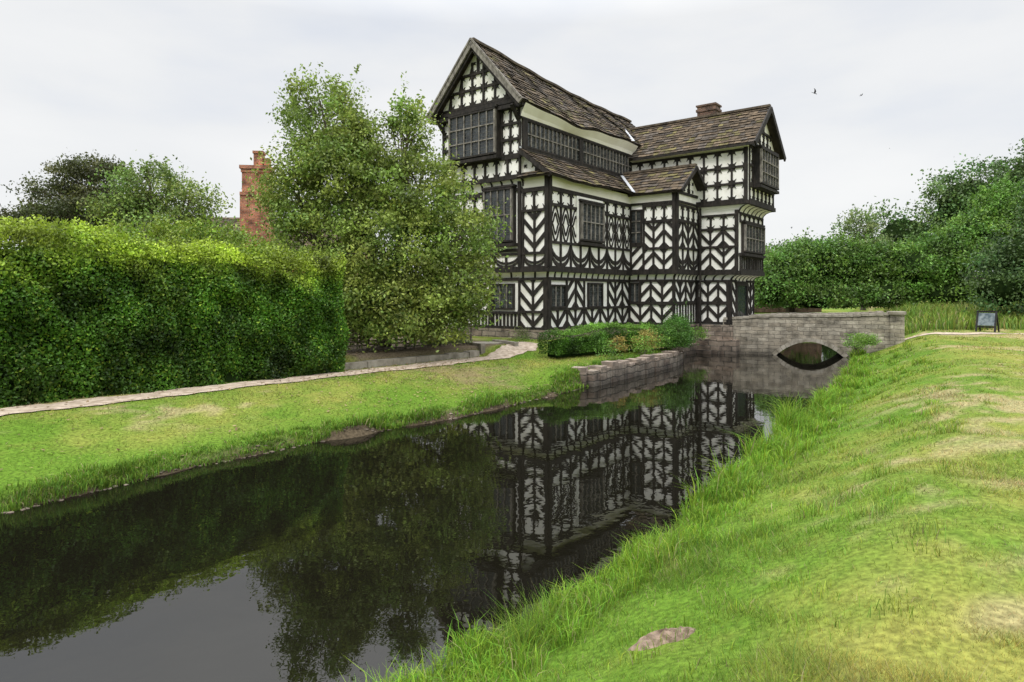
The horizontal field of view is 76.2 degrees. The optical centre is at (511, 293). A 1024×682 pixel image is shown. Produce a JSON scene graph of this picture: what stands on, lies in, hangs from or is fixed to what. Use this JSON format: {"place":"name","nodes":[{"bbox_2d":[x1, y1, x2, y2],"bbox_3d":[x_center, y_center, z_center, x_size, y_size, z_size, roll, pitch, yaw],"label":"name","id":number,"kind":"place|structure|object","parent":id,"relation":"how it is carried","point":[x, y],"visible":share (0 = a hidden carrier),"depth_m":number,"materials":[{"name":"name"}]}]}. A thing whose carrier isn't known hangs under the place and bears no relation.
{"place":"outdoors","nodes":[
{"label":"outdoors","id":0,"kind":"place"},
{"bbox_2d":[0,342,849,681],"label":"moat water","id":1,"kind":"structure","parent":0,"point":[330,560],"depth_m":7.19,"materials":[{"name":"black liquid"}]},
{"bbox_2d":[0,300,1023,681],"bbox_3d":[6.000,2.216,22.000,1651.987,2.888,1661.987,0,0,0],"label":"ground","id":2,"kind":"structure","parent":0,"point":[930,577],"depth_m":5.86,"materials":[{"name":"green plant"}]},
{"bbox_2d":[0,149,158,253],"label":"cedar tree","id":3,"kind":"object","parent":2,"relation":"on","point":[63,203],"visible":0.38,"depth_m":33.79,"materials":[{"name":"green plant"}]},
{"bbox_2d":[7,203,291,272],"bbox_3d":[-14.759,-0.793,26.165,13.139,5.467,5.368,0,0,0],"label":"hawthorn tree","id":4,"kind":"object","parent":2,"relation":"on","point":[191,230],"visible":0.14,"depth_m":25.41,"materials":[{"name":"green plant"}]},
{"bbox_2d":[63,149,246,259],"bbox_3d":[-17.813,-2.737,32.816,9.052,9.353,5.695,0,0,0],"label":"ash tree","id":5,"kind":"object","parent":2,"relation":"on","point":[131,202],"visible":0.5,"depth_m":32.46,"materials":[{"name":"green plant"}]},
{"bbox_2d":[0,214,349,406],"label":"beech hedge","id":6,"kind":"object","parent":2,"relation":"on","point":[72,326],"visible":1,"depth_m":13.45,"materials":[{"name":"green plant"}]},
{"bbox_2d":[0,342,537,415],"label":"footpath","id":7,"kind":"structure","parent":2,"relation":"on","point":[507,351],"depth_m":14.22,"materials":[{"name":"beige gravel"}]},
{"bbox_2d":[177,150,367,320],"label":"brick outbuilding","id":8,"kind":"structure","parent":2,"relation":"on","point":[250,219],"depth_m":37.97,"materials":[{"name":"brick"}]},
{"bbox_2d":[1,385,579,513],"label":"bank pebbles","id":9,"kind":"object","parent":2,"relation":"on","point":[372,429],"visible":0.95,"depth_m":10.62,"materials":[{"name":"stone"}]},
{"bbox_2d":[0,345,590,484],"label":"fallen leaves","id":10,"kind":"object","parent":2,"relation":"on","point":[361,392],"visible":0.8,"depth_m":16.02,"materials":[{"name":"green plant"}]},
{"bbox_2d":[0,338,670,513],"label":"lawn grass","id":11,"kind":"structure","parent":2,"relation":"on","point":[486,399],"depth_m":11.58,"materials":[{"name":"green plant"}]},
{"bbox_2d":[241,62,516,352],"bbox_3d":[-4.215,-2.659,20.090,8.737,9.198,5.300,0,0,0],"label":"apple tree","id":12,"kind":"object","parent":2,"relation":"on","point":[395,300],"visible":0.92,"depth_m":19.42,"materials":[{"name":"green plant"}]},
{"bbox_2d":[331,323,471,352],"bbox_3d":[-3.297,1.415,20.200,0.087,1.051,5.611,0,0,44],"label":"hurdle fence","id":13,"kind":"object","parent":2,"relation":"on","point":[377,348],"visible":0.21,"depth_m":19.66,"materials":[{"name":"brown wood"}]},
{"bbox_2d":[331,350,479,369],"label":"low stone wall","id":14,"kind":"structure","parent":2,"relation":"on","point":[398,361],"depth_m":18.82,"materials":[{"name":"stone"}]},
{"bbox_2d":[420,326,531,346],"bbox_3d":[-1.185,1.525,21.967,4.523,0.830,1.199,0,0,-35],"label":"lavender shrub","id":15,"kind":"object","parent":2,"relation":"on","point":[520,336],"visible":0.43,"depth_m":21.79,"materials":[{"name":"green plant"}]},
{"bbox_2d":[465,339,518,353],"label":"stone steps","id":16,"kind":"structure","parent":2,"relation":"on","point":[481,346],"depth_m":21.85,"materials":[{"name":"grey stone"}]},
{"bbox_2d":[537,321,658,357],"bbox_3d":[3.284,1.487,22.736,1.031,1.066,6.265,0,0,43],"label":"box hedge","id":17,"kind":"object","parent":2,"relation":"on","point":[567,345],"visible":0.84,"depth_m":21.49,"materials":[{"name":"green plant"}]},
{"bbox_2d":[425,37,785,354],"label":"timber framed hall","id":18,"kind":"structure","parent":2,"relation":"on","point":[620,219],"depth_m":27.83,"materials":[{"name":"white paint"}]},
{"bbox_2d":[451,110,776,315],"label":"window panes","id":19,"kind":"structure","parent":18,"relation":"in","point":[741,289],"depth_m":26.00,"materials":[{"name":"black glass"}]},
{"bbox_2d":[579,348,683,386],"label":"retaining wall","id":20,"kind":"structure","parent":2,"relation":"on","point":[596,377],"depth_m":20.23,"materials":[{"name":"stone"}]},
{"bbox_2d":[571,346,682,372],"bbox_3d":[4.732,2.157,22.715,1.222,0.221,10.232,0,0,30],"label":"coping","id":21,"kind":"object","parent":20,"relation":"on","point":[633,361],"visible":0.9,"depth_m":20.81,"materials":[{"name":"grey stone"}]},
{"bbox_2d":[608,327,663,351],"bbox_3d":[4.214,1.714,22.776,2.771,1.053,1.318,0,0,-36],"label":"azalea shrub","id":22,"kind":"object","parent":2,"relation":"on","point":[643,333],"visible":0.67,"depth_m":22.88,"materials":[{"name":"green plant"}]},
{"bbox_2d":[589,324,710,360],"bbox_3d":[5.547,1.679,24.482,1.490,1.121,10.795,0,0,30],"label":"fern shrub","id":23,"kind":"object","parent":2,"relation":"on","point":[654,342],"visible":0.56,"depth_m":22.48,"materials":[{"name":"green plant"}]},
{"bbox_2d":[628,626,695,650],"bbox_3d":[0.936,2.135,4.002,0.439,0.185,0.273,0,0,-25],"label":"molehill","id":24,"kind":"object","parent":2,"relation":"on","point":[652,637],"visible":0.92,"depth_m":3.94,"materials":[{"name":"soil"}]},
{"bbox_2d":[651,296,703,364],"bbox_3d":[6.474,1.400,25.494,1.942,2.655,4.417,0,0,22],"label":"ivy shrub","id":25,"kind":"object","parent":2,"relation":"on","point":[680,333],"visible":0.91,"depth_m":24.24,"materials":[{"name":"green plant"}]},
{"bbox_2d":[754,251,821,311],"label":"hedge","id":26,"kind":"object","parent":2,"relation":"on","point":[764,309],"depth_m":58.00,"materials":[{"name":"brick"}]},
{"bbox_2d":[763,234,824,264],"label":"sycamore tree","id":27,"kind":"object","parent":2,"relation":"on","point":[775,247],"visible":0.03,"depth_m":53.29,"materials":[{"name":"green plant"}]},
{"bbox_2d":[723,311,905,357],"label":"stone bridge","id":28,"kind":"structure","parent":2,"relation":"on","point":[770,334],"depth_m":27.53,"materials":[{"name":"stone"}]},
{"bbox_2d":[754,223,936,311],"bbox_3d":[19.590,-1.650,40.635,12.296,5.580,7.783,0,0,0],"label":"hazel tree","id":29,"kind":"object","parent":2,"relation":"on","point":[825,273],"visible":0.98,"depth_m":39.47,"materials":[{"name":"green plant"}]},
{"bbox_2d":[838,330,883,354],"bbox_3d":[13.746,1.923,25.622,1.418,0.945,1.920,0,0,39],"label":"bankside shrub","id":30,"kind":"object","parent":2,"relation":"on","point":[869,340],"visible":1,"depth_m":25.42,"materials":[{"name":"green plant"}]},
{"bbox_2d":[832,204,895,309],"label":"rowan tree","id":31,"kind":"object","parent":2,"relation":"on","point":[854,222],"visible":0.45,"depth_m":44.62,"materials":[{"name":"green plant"}]},
{"bbox_2d":[860,138,1023,255],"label":"oak tree","id":32,"kind":"object","parent":2,"relation":"on","point":[951,196],"visible":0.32,"depth_m":49.09,"materials":[{"name":"green plant"}]},
{"bbox_2d":[871,170,1023,306],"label":"elder tree","id":33,"kind":"object","parent":2,"relation":"on","point":[937,264],"visible":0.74,"depth_m":39.25,"materials":[{"name":"green plant"}]},
{"bbox_2d":[975,311,999,332],"bbox_3d":[20.015,1.172,27.491,0.592,0.899,0.720,0,0,-38],"label":"information sign","id":34,"kind":"object","parent":2,"relation":"on","point":[986,320],"visible":0.99,"depth_m":27.37,"materials":[{"name":"black paint"}]},
{"bbox_2d":[952,148,1023,314],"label":"lime tree","id":35,"kind":"object","parent":2,"relation":"on","point":[1001,284],"visible":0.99,"depth_m":31.21,"materials":[{"name":"green plant"}]},
{"bbox_2d":[0,0,1023,271],"label":"sky","id":36,"kind":"structure","parent":0,"point":[196,82],"materials":[{"name":"white"}]},
{"bbox_2d":[905,332,1023,339],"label":"gravel path","id":37,"kind":"structure","parent":0,"point":[959,333],"depth_m":26.69,"materials":[{"name":"beige gravel"}]}
]}

